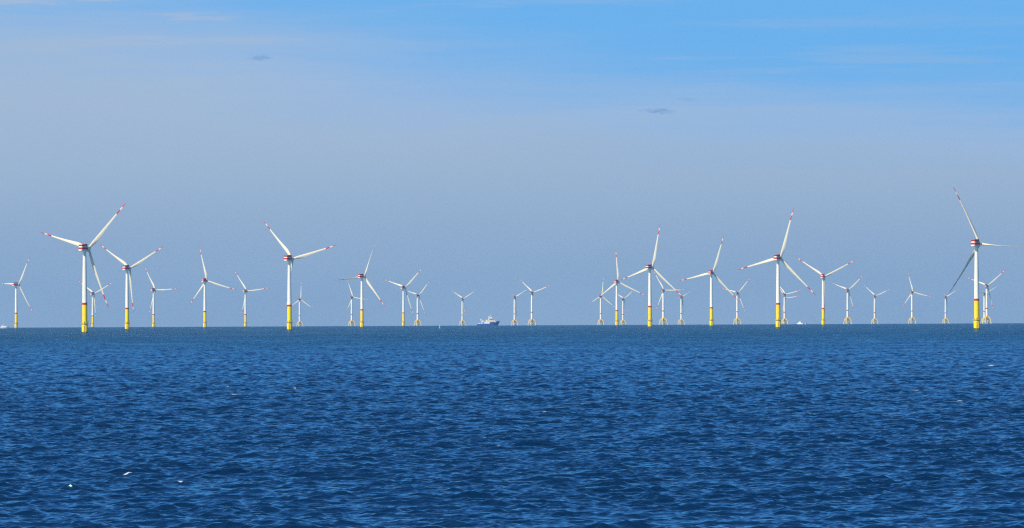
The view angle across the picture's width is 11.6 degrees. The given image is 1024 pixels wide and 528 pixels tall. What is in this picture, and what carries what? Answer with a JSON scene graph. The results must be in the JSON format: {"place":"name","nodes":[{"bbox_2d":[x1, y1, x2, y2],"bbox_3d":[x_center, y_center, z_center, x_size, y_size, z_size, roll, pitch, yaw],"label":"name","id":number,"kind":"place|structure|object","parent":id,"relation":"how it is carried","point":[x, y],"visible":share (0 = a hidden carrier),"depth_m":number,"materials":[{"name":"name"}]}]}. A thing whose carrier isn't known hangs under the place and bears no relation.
{"place":"outdoors","nodes":[
{"label":"outdoors","id":0,"kind":"place"},
{"bbox_2d":[0,323,1023,527],"bbox_3d":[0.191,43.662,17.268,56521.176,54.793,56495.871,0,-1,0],"label":"sea","id":1,"kind":"structure","parent":0,"point":[740,426],"depth_m":751.97,"materials":[{"name":"liquid"}]},
{"bbox_2d":[0,257,30,327],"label":"wind turbine","id":2,"kind":"object","parent":1,"relation":"in","point":[15,284],"visible":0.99,"depth_m":11881.90,"materials":[{"name":"white metal"}]},
{"bbox_2d":[41,203,125,331],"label":"wind turbine","id":3,"kind":"object","parent":1,"relation":"in","point":[84,248],"visible":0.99,"depth_m":6130.24,"materials":[{"name":"white paint"}]},
{"bbox_2d":[79,281,112,326],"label":"wind turbine","id":4,"kind":"object","parent":1,"relation":"in","point":[92,293],"visible":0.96,"depth_m":15431.14,"materials":[{"name":"white metal"}]},
{"bbox_2d":[101,245,161,328],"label":"wind turbine","id":5,"kind":"object","parent":1,"relation":"in","point":[126,267],"visible":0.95,"depth_m":8439.51,"materials":[{"name":"white metal"}]},
{"bbox_2d":[144,266,171,326],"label":"wind turbine","id":6,"kind":"object","parent":1,"relation":"in","point":[153,290],"visible":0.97,"depth_m":13924.31,"materials":[{"name":"white metal"}]},
{"bbox_2d":[190,250,235,326],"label":"wind turbine","id":7,"kind":"object","parent":1,"relation":"in","point":[205,280],"visible":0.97,"depth_m":11054.43,"materials":[{"name":"white metal"}]},
{"bbox_2d":[234,270,266,326],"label":"wind turbine","id":8,"kind":"object","parent":1,"relation":"in","point":[245,314],"visible":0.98,"depth_m":14595.41,"materials":[{"name":"white metal"}]},
{"bbox_2d":[264,222,335,329],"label":"wind turbine","id":9,"kind":"object","parent":1,"relation":"in","point":[289,258],"visible":0.98,"depth_m":7248.77,"materials":[{"name":"white metal"}]},
{"bbox_2d":[293,294,311,325],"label":"wind turbine","id":10,"kind":"object","parent":1,"relation":"in","point":[299,322],"visible":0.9,"depth_m":18096.48,"materials":[{"name":"white paint"}]},
{"bbox_2d":[346,283,367,325],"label":"wind turbine","id":11,"kind":"object","parent":1,"relation":"in","point":[351,320],"visible":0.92,"depth_m":16914.49,"materials":[{"name":"white metal"}]},
{"bbox_2d":[340,242,383,326],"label":"wind turbine","id":12,"kind":"object","parent":1,"relation":"in","point":[361,276],"visible":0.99,"depth_m":10181.10,"materials":[{"name":"white metal"}]},
{"bbox_2d":[384,270,420,325],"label":"wind turbine","id":13,"kind":"object","parent":1,"relation":"in","point":[403,310],"visible":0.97,"depth_m":13450.68,"materials":[{"name":"white metal"}]},
{"bbox_2d":[406,281,429,325],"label":"wind turbine","id":14,"kind":"object","parent":1,"relation":"in","point":[417,320],"visible":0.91,"depth_m":15996.37,"materials":[{"name":"white metal"}]},
{"bbox_2d":[454,291,473,325],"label":"wind turbine","id":15,"kind":"object","parent":1,"relation":"in","point":[462,320],"visible":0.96,"depth_m":18236.12,"materials":[{"name":"white metal"}]},
{"bbox_2d":[477,316,499,325],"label":"offshore ship","id":16,"kind":"object","parent":1,"relation":"on","point":[491,321],"visible":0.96,"depth_m":15292.54,"materials":[{"name":"blue paint"}]},
{"bbox_2d":[502,287,523,324],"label":"wind turbine","id":17,"kind":"object","parent":1,"relation":"in","point":[514,320],"visible":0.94,"depth_m":17130.88,"materials":[{"name":"white metal"}]},
{"bbox_2d":[524,284,549,324],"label":"wind turbine","id":18,"kind":"object","parent":1,"relation":"in","point":[532,319],"visible":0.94,"depth_m":14963.01,"materials":[{"name":"white metal"}]},
{"bbox_2d":[590,278,612,324],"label":"wind turbine","id":19,"kind":"object","parent":1,"relation":"in","point":[600,320],"visible":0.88,"depth_m":16896.69,"materials":[{"name":"white metal"}]},
{"bbox_2d":[597,255,645,324],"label":"wind turbine","id":20,"kind":"object","parent":1,"relation":"in","point":[616,282],"visible":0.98,"depth_m":11889.56,"materials":[{"name":"white metal"}]},
{"bbox_2d":[619,294,628,323],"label":"wind turbine","id":21,"kind":"object","parent":1,"relation":"in","point":[622,320],"visible":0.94,"depth_m":18693.52,"materials":[{"name":"white metal"}]},
{"bbox_2d":[622,226,682,326],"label":"wind turbine","id":22,"kind":"object","parent":1,"relation":"in","point":[649,267],"visible":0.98,"depth_m":8704.84,"materials":[{"name":"white metal"}]},
{"bbox_2d":[654,272,674,324],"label":"wind turbine","id":23,"kind":"object","parent":1,"relation":"in","point":[662,296],"visible":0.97,"depth_m":14196.22,"materials":[{"name":"white metal"}]},
{"bbox_2d":[678,289,693,324],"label":"wind turbine","id":24,"kind":"object","parent":1,"relation":"in","point":[681,305],"visible":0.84,"depth_m":17515.49,"materials":[{"name":"white metal"}]},
{"bbox_2d":[680,236,739,325],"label":"wind turbine","id":25,"kind":"object","parent":1,"relation":"in","point":[710,272],"visible":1,"depth_m":9760.01,"materials":[{"name":"white metal"}]},
{"bbox_2d":[722,278,749,323],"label":"wind turbine","id":26,"kind":"object","parent":1,"relation":"in","point":[737,318],"visible":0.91,"depth_m":15535.91,"materials":[{"name":"white metal"}]},
{"bbox_2d":[738,208,815,326],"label":"wind turbine","id":27,"kind":"object","parent":1,"relation":"in","point":[777,257],"visible":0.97,"depth_m":7440.04,"materials":[{"name":"white metal"}]},
{"bbox_2d":[775,280,799,323],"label":"wind turbine","id":28,"kind":"object","parent":1,"relation":"in","point":[784,318],"visible":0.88,"depth_m":16404.69,"materials":[{"name":"white metal"}]},
{"bbox_2d":[796,257,854,324],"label":"wind turbine","id":29,"kind":"object","parent":1,"relation":"in","point":[822,276],"visible":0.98,"depth_m":10685.54,"materials":[{"name":"white metal"}]},
{"bbox_2d":[833,281,857,323],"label":"wind turbine","id":30,"kind":"object","parent":1,"relation":"in","point":[847,318],"visible":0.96,"depth_m":14429.69,"materials":[{"name":"white metal"}]},
{"bbox_2d":[865,286,889,323],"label":"wind turbine","id":31,"kind":"object","parent":1,"relation":"in","point":[874,318],"visible":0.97,"depth_m":17529.75,"materials":[{"name":"white metal"}]},
{"bbox_2d":[903,274,930,323],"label":"wind turbine","id":32,"kind":"object","parent":1,"relation":"in","point":[912,318],"visible":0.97,"depth_m":15490.67,"materials":[{"name":"white metal"}]},
{"bbox_2d":[942,291,954,323],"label":"wind turbine","id":33,"kind":"object","parent":1,"relation":"in","point":[945,318],"visible":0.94,"depth_m":18155.68,"materials":[{"name":"white metal"}]},
{"bbox_2d":[949,187,1019,328],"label":"wind turbine","id":34,"kind":"object","parent":1,"relation":"in","point":[976,243],"visible":0.99,"depth_m":6062.52,"materials":[{"name":"white metal"}]},
{"bbox_2d":[967,269,1005,323],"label":"wind turbine","id":35,"kind":"object","parent":1,"relation":"in","point":[987,317],"visible":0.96,"depth_m":12969.80,"materials":[{"name":"white metal"}]},
{"bbox_2d":[981,287,995,322],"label":"wind turbine","id":36,"kind":"object","parent":1,"relation":"in","point":[984,302],"visible":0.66,"depth_m":16447.76,"materials":[{"name":"white metal"}]},
{"bbox_2d":[0,0,1023,327],"label":"sky","id":37,"kind":"structure","parent":0,"point":[483,147],"materials":[{"name":"blue"}]}
]}

